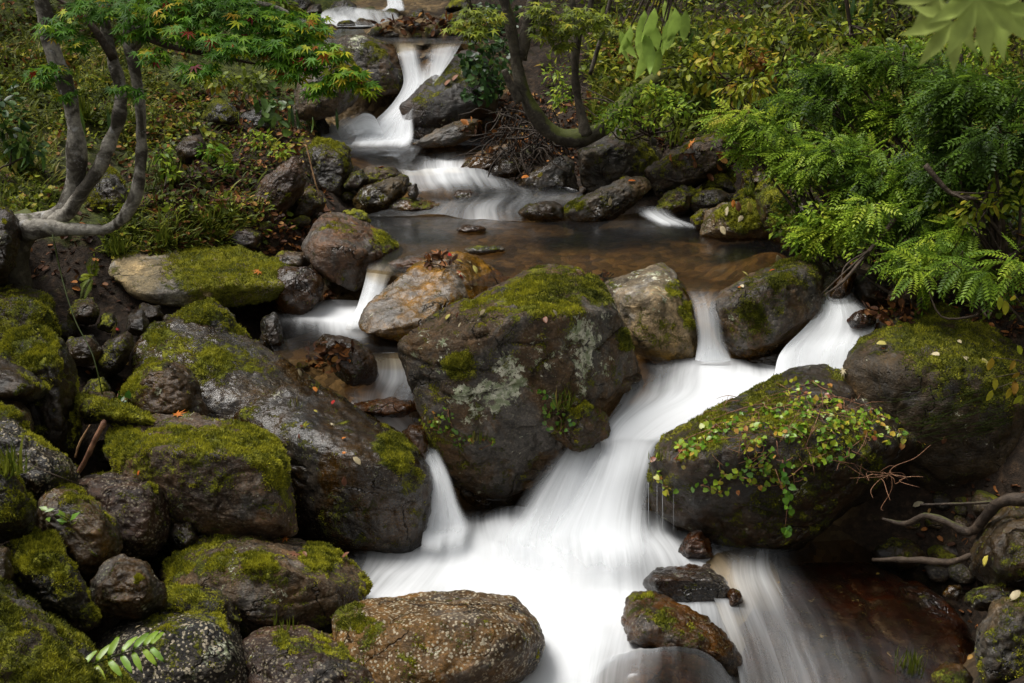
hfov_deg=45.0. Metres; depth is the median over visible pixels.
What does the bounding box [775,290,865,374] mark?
waterfall
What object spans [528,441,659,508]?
boulder
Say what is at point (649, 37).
leafy branch
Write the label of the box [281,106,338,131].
grass tuft
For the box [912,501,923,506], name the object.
fallen leaf
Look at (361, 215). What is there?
rock
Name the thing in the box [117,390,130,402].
clover patch
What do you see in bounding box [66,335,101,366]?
rock
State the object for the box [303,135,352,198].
boulder
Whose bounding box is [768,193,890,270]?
shrub
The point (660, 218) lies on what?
water
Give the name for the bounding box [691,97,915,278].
shrub
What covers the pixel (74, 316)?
hanging stem
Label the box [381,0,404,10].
waterfall
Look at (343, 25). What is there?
cobble
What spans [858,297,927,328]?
leaf heap
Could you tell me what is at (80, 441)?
stick
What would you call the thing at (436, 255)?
leaf heap
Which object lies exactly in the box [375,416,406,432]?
water
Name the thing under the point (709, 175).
leaf heap
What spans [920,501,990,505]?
stick
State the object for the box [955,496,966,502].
cobble
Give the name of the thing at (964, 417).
wiry stems
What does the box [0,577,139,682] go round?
boulder
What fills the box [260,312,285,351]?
rock
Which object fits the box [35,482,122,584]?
boulder
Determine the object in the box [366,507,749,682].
water
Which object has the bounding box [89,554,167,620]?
boulder
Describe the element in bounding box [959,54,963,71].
twig
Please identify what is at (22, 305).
boulder
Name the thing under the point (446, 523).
waterfall
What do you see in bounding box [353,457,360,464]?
fallen leaf
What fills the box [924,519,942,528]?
cobble
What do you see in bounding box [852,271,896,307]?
boulder
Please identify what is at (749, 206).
fallen leaf
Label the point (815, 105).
shrub
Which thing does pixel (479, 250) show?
rock
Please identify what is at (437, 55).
waterfall
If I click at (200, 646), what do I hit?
boulder
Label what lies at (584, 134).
curved tree
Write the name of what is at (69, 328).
cobble
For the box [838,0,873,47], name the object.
twig
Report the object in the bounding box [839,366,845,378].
fallen leaf
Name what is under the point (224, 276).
boulder
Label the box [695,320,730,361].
waterfall
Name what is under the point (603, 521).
water
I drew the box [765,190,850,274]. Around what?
shrub
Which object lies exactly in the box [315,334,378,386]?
boulder
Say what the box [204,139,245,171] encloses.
fern
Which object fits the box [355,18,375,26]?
rock
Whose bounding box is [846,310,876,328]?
rock
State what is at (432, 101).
boulder
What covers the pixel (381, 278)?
cobble
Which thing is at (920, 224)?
shrub
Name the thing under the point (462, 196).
rock
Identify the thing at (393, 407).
rock
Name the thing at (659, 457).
grass tuft
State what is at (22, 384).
boulder
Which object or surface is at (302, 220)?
cobble
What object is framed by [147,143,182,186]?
shrub
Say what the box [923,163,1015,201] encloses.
twig
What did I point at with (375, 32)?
cobble
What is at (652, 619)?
boulder
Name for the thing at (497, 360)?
boulder
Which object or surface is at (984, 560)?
fallen leaf
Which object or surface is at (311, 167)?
stick
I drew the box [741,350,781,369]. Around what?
rock
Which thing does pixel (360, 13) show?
waterfall
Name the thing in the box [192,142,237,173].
shrub
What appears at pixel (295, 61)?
maple tree
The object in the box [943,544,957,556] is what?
cobble
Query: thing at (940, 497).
cobble
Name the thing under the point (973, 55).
shrub
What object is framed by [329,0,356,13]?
rock
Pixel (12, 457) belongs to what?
grass tuft
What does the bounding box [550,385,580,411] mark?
grass tuft
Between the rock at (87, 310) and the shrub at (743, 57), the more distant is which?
the shrub at (743, 57)
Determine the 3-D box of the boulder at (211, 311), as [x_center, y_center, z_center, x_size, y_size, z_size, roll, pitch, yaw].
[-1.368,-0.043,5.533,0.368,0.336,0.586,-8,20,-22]
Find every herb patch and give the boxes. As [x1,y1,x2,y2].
[419,407,495,449]
[530,389,575,433]
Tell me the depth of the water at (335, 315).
5.92 m
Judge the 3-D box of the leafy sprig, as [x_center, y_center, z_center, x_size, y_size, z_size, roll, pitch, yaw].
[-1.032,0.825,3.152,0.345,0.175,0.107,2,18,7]
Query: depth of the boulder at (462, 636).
3.68 m
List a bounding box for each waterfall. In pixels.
[321,7,397,25]
[329,113,381,141]
[347,271,379,325]
[354,49,445,145]
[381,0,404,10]
[390,43,463,98]
[422,449,465,546]
[510,442,604,563]
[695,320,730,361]
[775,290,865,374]
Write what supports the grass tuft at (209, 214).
on the ground at (636, 238)
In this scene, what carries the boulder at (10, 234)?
on the ground at (636, 238)
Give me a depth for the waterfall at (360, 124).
8.68 m
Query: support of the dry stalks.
on the ground at (636, 238)
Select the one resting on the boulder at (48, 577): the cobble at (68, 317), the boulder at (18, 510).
the boulder at (18, 510)
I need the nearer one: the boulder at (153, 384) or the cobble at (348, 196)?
the boulder at (153, 384)
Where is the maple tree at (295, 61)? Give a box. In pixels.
[2,0,385,288]
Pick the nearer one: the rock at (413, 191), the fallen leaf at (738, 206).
the fallen leaf at (738, 206)
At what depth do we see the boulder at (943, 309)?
5.42 m
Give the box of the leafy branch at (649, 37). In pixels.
[618,0,689,78]
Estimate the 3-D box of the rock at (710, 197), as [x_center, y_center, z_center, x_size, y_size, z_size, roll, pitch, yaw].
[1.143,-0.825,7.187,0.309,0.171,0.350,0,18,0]
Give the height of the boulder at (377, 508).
0.943 m
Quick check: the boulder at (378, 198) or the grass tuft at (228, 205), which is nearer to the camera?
the grass tuft at (228, 205)
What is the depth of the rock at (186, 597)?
3.75 m
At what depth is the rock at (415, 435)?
4.83 m
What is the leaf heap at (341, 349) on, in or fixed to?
on the ground at (636, 238)
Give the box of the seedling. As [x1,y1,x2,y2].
[39,506,79,524]
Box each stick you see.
[30,464,87,487]
[74,424,89,457]
[77,420,106,473]
[305,144,319,191]
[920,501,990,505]
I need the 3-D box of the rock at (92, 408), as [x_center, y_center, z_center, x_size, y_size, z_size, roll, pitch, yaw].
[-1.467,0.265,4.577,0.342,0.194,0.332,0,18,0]
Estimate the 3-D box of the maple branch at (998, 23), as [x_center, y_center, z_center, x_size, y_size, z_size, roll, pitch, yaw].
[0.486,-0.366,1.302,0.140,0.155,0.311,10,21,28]
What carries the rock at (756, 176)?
on the ground at (636, 238)
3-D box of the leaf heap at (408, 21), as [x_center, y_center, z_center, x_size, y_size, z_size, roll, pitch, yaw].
[-0.536,-2.660,10.302,0.728,0.230,1.734,8,20,22]
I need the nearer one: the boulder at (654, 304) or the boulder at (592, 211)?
the boulder at (654, 304)
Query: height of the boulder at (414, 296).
0.490 m
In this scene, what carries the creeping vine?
on the boulder at (750, 519)
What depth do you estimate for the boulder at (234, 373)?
5.12 m
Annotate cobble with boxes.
[59,320,79,338]
[67,314,96,324]
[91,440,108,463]
[154,552,165,567]
[247,209,256,217]
[258,221,271,230]
[292,215,310,226]
[296,361,308,370]
[325,280,336,288]
[337,20,356,30]
[342,191,354,202]
[369,27,383,37]
[378,274,384,281]
[383,8,399,17]
[385,32,398,37]
[404,21,420,31]
[413,33,421,36]
[424,24,439,36]
[452,11,468,18]
[460,137,477,148]
[576,186,586,196]
[905,522,920,529]
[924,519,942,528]
[924,565,949,582]
[927,545,956,558]
[932,492,951,509]
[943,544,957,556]
[948,563,974,584]
[952,514,968,526]
[954,505,967,516]
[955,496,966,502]
[971,490,997,514]
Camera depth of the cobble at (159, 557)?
4.39 m
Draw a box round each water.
[300,300,361,332]
[320,125,495,175]
[324,29,479,43]
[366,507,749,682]
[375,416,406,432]
[418,167,527,188]
[560,357,775,562]
[646,211,677,224]
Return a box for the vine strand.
[779,457,796,537]
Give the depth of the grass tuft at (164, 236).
5.95 m
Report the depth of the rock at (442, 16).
11.11 m
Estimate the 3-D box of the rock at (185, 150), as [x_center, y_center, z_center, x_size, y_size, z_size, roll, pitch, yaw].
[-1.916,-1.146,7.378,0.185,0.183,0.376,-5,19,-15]
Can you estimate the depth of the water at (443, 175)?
7.65 m
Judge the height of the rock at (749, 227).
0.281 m
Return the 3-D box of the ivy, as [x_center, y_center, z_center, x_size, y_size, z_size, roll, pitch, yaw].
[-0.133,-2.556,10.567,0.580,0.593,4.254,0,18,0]
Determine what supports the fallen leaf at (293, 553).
on the boulder at (259, 581)
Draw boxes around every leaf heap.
[305,340,354,373]
[371,11,470,36]
[424,248,457,270]
[461,113,531,158]
[597,269,614,282]
[669,145,757,180]
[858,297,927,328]
[867,287,890,313]
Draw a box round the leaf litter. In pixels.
[0,0,1023,659]
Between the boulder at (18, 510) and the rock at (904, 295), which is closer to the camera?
the boulder at (18, 510)
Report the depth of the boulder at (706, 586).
4.35 m
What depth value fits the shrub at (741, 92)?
6.80 m
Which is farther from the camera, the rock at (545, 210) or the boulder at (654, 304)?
the rock at (545, 210)
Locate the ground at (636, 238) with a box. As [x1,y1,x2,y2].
[0,0,1023,682]
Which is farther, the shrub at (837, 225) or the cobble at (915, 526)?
the shrub at (837, 225)
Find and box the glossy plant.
[251,82,293,136]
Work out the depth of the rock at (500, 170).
7.60 m
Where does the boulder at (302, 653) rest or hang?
on the ground at (636, 238)
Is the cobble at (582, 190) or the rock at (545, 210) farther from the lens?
the cobble at (582, 190)
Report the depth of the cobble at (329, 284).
6.33 m
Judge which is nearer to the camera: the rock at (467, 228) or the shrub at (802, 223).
the shrub at (802, 223)
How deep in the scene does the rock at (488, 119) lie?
9.06 m
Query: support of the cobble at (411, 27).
on the ground at (636, 238)
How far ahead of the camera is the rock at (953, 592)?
4.25 m
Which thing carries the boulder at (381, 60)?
on the ground at (636, 238)
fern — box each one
[79,254,98,298]
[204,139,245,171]
[914,287,929,317]
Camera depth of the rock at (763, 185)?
7.14 m
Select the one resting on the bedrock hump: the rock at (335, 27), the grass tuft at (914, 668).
the grass tuft at (914, 668)
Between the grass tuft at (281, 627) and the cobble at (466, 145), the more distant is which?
the cobble at (466, 145)
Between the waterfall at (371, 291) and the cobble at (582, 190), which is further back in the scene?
the cobble at (582, 190)
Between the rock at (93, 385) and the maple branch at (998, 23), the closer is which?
the maple branch at (998, 23)
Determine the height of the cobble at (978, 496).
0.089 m
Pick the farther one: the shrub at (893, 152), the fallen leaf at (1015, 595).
the shrub at (893, 152)
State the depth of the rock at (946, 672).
3.75 m
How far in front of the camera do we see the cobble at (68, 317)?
5.53 m
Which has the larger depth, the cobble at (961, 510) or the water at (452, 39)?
the water at (452, 39)
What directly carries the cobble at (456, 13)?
on the ground at (636, 238)
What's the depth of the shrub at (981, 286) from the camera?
4.75 m
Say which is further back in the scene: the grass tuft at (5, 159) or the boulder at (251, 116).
the boulder at (251, 116)
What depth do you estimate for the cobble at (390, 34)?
9.62 m
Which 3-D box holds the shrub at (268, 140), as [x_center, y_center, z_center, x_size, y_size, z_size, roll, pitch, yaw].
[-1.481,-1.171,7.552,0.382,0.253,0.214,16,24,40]
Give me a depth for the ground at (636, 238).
6.83 m
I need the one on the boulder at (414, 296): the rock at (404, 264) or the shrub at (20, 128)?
the rock at (404, 264)
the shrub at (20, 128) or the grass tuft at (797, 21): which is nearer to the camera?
the shrub at (20, 128)
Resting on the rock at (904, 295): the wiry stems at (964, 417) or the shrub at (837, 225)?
the shrub at (837, 225)
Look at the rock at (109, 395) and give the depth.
4.67 m
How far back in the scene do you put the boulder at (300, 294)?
5.87 m
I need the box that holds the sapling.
[986,295,1023,403]
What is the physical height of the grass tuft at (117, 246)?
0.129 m
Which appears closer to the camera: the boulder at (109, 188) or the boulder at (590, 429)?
the boulder at (590, 429)
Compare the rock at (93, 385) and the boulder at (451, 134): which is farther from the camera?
the boulder at (451, 134)
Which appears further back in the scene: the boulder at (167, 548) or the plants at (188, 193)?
the plants at (188, 193)
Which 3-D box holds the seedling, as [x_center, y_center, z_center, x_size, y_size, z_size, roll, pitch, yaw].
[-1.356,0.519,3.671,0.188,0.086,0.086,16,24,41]
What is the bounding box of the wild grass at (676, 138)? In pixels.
[563,0,1023,150]
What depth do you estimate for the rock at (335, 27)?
10.23 m
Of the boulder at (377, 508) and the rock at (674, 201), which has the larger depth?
the rock at (674, 201)
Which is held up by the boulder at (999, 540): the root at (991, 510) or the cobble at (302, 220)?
the root at (991, 510)
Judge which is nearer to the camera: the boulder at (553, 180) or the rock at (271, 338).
the rock at (271, 338)
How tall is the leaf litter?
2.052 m
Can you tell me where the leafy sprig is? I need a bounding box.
[86,629,164,680]
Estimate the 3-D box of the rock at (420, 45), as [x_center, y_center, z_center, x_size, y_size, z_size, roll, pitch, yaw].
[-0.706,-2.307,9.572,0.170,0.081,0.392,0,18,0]
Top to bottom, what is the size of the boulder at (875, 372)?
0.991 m
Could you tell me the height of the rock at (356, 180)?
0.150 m
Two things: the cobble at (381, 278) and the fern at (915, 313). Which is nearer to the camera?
the fern at (915, 313)
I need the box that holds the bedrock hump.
[724,562,975,682]
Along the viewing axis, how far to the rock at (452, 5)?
12.03 m
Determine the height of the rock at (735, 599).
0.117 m
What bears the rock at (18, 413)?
on the boulder at (51, 459)
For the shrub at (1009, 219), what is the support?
on the ground at (636, 238)
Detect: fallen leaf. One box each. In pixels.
[111,326,116,337]
[173,410,185,416]
[288,550,299,556]
[341,477,346,486]
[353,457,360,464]
[720,226,725,234]
[736,201,740,211]
[747,201,752,211]
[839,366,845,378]
[876,341,887,344]
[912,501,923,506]
[982,555,987,566]
[1010,590,1020,600]
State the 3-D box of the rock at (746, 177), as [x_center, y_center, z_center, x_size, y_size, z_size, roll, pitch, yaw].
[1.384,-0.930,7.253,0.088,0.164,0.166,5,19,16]
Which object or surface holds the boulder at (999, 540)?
on the ground at (636, 238)
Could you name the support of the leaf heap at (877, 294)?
on the ground at (636, 238)
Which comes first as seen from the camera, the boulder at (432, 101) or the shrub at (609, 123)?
the shrub at (609, 123)
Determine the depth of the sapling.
4.08 m
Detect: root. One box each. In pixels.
[872,553,970,565]
[882,492,1023,536]
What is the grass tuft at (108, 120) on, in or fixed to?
on the ground at (636, 238)
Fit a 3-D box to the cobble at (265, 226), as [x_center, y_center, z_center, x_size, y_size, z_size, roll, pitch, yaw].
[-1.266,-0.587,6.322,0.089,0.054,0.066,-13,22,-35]
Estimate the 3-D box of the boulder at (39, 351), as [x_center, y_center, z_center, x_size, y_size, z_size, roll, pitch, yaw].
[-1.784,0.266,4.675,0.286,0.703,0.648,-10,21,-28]
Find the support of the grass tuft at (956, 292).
on the ground at (636, 238)
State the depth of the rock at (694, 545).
4.60 m
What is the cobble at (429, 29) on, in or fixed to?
on the ground at (636, 238)
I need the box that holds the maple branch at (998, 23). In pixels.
[895,0,1023,74]
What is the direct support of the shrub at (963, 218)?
on the ground at (636, 238)
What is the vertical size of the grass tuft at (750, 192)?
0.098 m
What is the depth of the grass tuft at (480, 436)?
4.84 m
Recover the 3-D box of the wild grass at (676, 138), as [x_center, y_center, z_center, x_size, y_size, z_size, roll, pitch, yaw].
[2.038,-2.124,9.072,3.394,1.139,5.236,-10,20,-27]
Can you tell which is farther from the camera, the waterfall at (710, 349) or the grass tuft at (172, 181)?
the grass tuft at (172, 181)
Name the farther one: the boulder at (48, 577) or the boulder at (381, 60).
the boulder at (381, 60)
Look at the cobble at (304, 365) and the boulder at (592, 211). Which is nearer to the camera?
the cobble at (304, 365)
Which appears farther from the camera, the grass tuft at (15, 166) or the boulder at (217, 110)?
the boulder at (217, 110)
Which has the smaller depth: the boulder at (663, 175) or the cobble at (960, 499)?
the cobble at (960, 499)
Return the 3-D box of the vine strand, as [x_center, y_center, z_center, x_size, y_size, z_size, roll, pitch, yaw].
[0.974,0.555,4.384,0.057,0.280,0.120,0,18,0]
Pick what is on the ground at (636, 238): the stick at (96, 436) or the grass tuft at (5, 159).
the grass tuft at (5, 159)
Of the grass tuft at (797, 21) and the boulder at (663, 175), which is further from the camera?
the grass tuft at (797, 21)
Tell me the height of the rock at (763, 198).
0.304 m
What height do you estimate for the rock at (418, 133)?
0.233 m
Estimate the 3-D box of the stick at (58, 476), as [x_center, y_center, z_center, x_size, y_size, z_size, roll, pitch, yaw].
[-1.401,0.428,3.849,0.168,0.126,0.058,-13,22,-35]
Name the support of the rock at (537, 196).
in the water at (443, 175)
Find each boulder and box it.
[0,206,21,286]
[0,284,61,339]
[0,323,81,466]
[0,357,50,403]
[0,420,79,498]
[0,452,37,543]
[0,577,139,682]
[3,525,101,632]
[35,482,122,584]
[79,472,170,558]
[83,165,128,212]
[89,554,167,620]
[91,469,174,552]
[94,609,247,682]
[102,411,298,539]
[108,244,290,307]
[119,355,208,415]
[131,318,328,419]
[159,533,373,639]
[162,296,251,338]
[201,97,240,125]
[229,227,263,250]
[232,384,432,562]
[240,109,273,132]
[241,624,375,682]
[253,156,306,214]
[274,266,323,318]
[281,186,326,218]
[294,55,359,120]
[301,212,402,291]
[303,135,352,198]
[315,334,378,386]
[330,590,545,682]
[332,35,405,95]
[352,174,411,215]
[358,251,509,342]
[397,263,643,508]
[399,49,499,128]
[413,119,478,147]
[460,142,519,176]
[508,155,578,196]
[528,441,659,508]
[551,176,651,231]
[551,399,610,451]
[577,118,662,192]
[596,650,729,682]
[605,262,700,364]
[621,590,743,682]
[642,563,729,626]
[644,132,742,197]
[646,364,920,554]
[709,253,825,358]
[827,267,856,301]
[843,315,1023,491]
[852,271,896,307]
[861,302,959,334]
[967,506,1023,591]
[974,592,1023,682]
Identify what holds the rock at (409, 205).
in the water at (443, 175)
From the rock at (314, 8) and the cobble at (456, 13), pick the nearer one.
the cobble at (456, 13)
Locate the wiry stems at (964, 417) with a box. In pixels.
[881,385,1017,448]
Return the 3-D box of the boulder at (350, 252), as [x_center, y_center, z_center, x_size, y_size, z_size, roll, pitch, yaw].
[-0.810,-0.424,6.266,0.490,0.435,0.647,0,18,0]
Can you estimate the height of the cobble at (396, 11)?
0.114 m
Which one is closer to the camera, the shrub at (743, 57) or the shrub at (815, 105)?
the shrub at (815, 105)
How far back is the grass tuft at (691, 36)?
9.75 m
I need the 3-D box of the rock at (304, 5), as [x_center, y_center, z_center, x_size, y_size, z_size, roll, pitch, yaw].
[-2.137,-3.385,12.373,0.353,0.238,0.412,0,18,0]
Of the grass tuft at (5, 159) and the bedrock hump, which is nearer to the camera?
the bedrock hump
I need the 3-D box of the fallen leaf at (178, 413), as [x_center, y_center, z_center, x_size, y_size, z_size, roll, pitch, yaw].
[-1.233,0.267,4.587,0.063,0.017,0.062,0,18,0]
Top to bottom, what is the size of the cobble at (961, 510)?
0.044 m
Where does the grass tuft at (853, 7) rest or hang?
on the ground at (636, 238)
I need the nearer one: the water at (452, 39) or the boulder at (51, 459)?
the boulder at (51, 459)
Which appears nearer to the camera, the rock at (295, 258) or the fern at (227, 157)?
the rock at (295, 258)
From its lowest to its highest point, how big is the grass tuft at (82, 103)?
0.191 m
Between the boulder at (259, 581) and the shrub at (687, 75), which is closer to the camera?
the boulder at (259, 581)
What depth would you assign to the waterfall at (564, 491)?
4.85 m
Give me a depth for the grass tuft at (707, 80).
8.75 m
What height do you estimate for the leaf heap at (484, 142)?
0.349 m
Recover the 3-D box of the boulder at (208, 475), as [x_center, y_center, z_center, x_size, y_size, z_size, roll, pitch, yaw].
[-1.169,0.563,4.634,0.817,0.700,0.898,0,18,0]
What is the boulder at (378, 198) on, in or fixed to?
on the ground at (636, 238)
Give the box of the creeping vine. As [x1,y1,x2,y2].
[650,376,925,496]
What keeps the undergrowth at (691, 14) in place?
on the ground at (636, 238)
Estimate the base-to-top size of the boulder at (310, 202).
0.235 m
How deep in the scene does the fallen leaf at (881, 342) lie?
4.94 m
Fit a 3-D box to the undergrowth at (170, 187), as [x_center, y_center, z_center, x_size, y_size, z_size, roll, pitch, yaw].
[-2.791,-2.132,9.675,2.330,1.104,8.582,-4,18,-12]
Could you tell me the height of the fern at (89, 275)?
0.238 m
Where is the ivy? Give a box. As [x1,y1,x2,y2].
[453,0,524,107]
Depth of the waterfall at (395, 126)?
8.78 m
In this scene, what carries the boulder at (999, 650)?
on the ground at (636, 238)
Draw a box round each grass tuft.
[0,132,45,174]
[0,134,41,171]
[0,431,38,479]
[47,92,105,119]
[65,109,111,140]
[96,232,134,257]
[149,157,192,185]
[149,222,179,246]
[190,205,225,226]
[218,197,242,214]
[273,610,297,630]
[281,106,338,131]
[423,411,440,427]
[467,430,490,443]
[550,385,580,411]
[648,446,671,461]
[667,13,708,50]
[690,66,729,95]
[705,78,736,103]
[711,79,750,110]
[734,179,758,195]
[779,12,810,53]
[818,0,909,23]
[891,646,927,678]
[952,278,973,300]
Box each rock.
[0,400,33,431]
[0,546,13,580]
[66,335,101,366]
[67,297,99,323]
[73,392,156,425]
[82,377,111,393]
[84,391,117,424]
[93,331,133,379]
[97,313,117,332]
[125,309,149,336]
[136,303,163,322]
[159,581,241,623]
[167,521,198,549]
[175,134,206,163]
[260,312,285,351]
[275,250,310,266]
[286,0,314,14]
[306,4,322,14]
[315,118,329,134]
[328,24,340,30]
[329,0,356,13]
[343,208,370,222]
[344,169,368,191]
[354,397,416,417]
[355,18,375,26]
[363,165,401,185]
[387,255,425,272]
[388,197,442,214]
[402,424,429,458]
[408,8,424,17]
[408,183,418,199]
[410,43,430,46]
[411,126,436,142]
[423,15,440,22]
[440,14,456,21]
[445,0,472,10]
[453,189,478,202]
[456,224,485,232]
[464,245,504,255]
[482,108,499,124]
[491,156,523,178]
[518,201,563,220]
[531,192,545,200]
[653,185,696,215]
[678,530,713,563]
[690,187,732,212]
[690,208,708,228]
[699,173,735,192]
[700,197,772,242]
[725,168,736,183]
[727,588,742,610]
[732,188,755,201]
[740,170,754,191]
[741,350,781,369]
[753,171,774,186]
[754,178,784,192]
[756,184,791,237]
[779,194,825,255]
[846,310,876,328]
[871,537,924,571]
[887,285,924,307]
[931,661,972,682]
[942,585,964,600]
[963,584,1017,611]
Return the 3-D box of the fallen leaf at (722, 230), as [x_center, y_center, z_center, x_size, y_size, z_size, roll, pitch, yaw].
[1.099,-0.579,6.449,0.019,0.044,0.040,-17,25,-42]
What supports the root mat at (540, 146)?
hanging from the curved tree at (584, 134)
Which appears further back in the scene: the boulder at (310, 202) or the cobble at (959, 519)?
the boulder at (310, 202)
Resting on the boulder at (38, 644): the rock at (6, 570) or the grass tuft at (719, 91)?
the rock at (6, 570)
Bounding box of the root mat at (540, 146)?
[447,103,570,202]
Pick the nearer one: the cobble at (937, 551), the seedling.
the seedling
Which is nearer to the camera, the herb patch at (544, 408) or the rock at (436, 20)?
the herb patch at (544, 408)
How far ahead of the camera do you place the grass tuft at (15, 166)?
6.52 m
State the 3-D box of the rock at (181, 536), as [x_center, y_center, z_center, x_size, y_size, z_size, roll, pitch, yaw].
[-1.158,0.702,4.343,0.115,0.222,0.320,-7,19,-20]
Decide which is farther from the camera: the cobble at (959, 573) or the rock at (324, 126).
the rock at (324, 126)
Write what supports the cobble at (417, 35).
on the ground at (636, 238)
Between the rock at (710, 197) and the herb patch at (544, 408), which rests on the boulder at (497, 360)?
the herb patch at (544, 408)
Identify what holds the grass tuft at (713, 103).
on the ground at (636, 238)
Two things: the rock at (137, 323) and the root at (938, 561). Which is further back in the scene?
the rock at (137, 323)
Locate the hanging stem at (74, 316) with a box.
[52,235,102,394]
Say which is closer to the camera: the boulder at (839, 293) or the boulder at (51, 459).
the boulder at (51, 459)
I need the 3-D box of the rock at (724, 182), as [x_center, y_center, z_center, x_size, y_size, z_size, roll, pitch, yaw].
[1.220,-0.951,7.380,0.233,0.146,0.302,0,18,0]
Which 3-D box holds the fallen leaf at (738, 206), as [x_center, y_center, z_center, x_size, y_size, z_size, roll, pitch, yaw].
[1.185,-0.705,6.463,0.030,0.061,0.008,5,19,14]
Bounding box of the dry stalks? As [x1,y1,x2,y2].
[832,446,928,509]
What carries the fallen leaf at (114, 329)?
on the rock at (107, 322)
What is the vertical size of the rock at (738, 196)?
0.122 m
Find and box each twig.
[821,218,896,299]
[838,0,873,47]
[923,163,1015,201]
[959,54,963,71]
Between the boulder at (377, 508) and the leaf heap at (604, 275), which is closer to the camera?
the boulder at (377, 508)
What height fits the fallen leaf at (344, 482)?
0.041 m
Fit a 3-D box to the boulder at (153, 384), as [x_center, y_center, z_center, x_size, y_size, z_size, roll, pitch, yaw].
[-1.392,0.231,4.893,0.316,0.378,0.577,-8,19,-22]
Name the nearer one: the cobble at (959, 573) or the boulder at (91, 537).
the boulder at (91, 537)
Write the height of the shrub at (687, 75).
0.670 m
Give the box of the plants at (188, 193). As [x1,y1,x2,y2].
[0,14,259,253]
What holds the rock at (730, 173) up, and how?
on the boulder at (663, 175)
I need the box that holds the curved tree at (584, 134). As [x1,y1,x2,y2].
[440,0,712,147]
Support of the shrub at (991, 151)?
on the ground at (636, 238)
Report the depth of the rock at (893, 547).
4.73 m
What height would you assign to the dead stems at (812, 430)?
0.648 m
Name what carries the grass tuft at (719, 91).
on the ground at (636, 238)
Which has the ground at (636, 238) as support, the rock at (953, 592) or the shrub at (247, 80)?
the shrub at (247, 80)
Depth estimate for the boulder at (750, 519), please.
4.60 m
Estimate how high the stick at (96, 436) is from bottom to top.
0.226 m
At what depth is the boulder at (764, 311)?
5.40 m
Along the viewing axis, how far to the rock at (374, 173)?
7.55 m
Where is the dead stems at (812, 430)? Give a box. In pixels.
[700,391,870,488]
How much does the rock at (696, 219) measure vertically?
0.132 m
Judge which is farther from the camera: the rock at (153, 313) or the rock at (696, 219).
the rock at (696, 219)
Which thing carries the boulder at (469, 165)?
on the ground at (636, 238)
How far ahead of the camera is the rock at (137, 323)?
5.23 m
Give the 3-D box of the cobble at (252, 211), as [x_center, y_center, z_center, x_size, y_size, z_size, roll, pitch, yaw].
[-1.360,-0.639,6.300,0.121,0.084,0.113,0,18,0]
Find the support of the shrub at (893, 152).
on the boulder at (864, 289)
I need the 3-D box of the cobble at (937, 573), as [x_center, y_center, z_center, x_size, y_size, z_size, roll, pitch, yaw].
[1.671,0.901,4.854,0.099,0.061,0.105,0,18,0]
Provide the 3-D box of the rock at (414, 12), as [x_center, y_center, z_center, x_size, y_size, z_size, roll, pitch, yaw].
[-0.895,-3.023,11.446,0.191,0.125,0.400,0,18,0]
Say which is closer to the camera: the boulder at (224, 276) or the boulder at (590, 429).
the boulder at (590, 429)
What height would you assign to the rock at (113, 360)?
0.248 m
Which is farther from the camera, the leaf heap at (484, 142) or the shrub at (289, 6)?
the shrub at (289, 6)
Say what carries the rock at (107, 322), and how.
on the ground at (636, 238)
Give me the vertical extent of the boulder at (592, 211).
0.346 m
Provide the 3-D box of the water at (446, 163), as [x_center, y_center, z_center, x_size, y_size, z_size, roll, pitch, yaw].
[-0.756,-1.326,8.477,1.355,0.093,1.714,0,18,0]
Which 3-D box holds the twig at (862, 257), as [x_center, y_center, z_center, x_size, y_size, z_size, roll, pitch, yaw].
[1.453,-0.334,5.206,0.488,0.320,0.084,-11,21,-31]
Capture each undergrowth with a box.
[0,0,319,258]
[534,0,1023,320]
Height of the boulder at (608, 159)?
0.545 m
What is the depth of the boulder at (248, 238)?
6.16 m
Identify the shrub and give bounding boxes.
[0,79,49,168]
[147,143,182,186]
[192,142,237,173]
[200,68,267,108]
[209,0,309,16]
[243,128,295,160]
[539,63,699,140]
[634,6,893,108]
[690,45,778,95]
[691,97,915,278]
[709,69,777,117]
[751,36,976,212]
[757,135,956,246]
[758,35,1013,158]
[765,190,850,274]
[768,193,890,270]
[781,189,906,293]
[818,145,985,308]
[888,57,1023,282]
[889,230,1023,319]
[908,147,1023,239]
[917,161,1023,267]
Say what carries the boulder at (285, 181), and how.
on the ground at (636, 238)
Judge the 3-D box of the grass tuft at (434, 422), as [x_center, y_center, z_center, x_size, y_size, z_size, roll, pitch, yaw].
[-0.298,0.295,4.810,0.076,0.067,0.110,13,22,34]
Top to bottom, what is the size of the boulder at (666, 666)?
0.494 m
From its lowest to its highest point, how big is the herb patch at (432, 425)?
0.200 m
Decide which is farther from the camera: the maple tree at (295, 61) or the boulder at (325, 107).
the boulder at (325, 107)

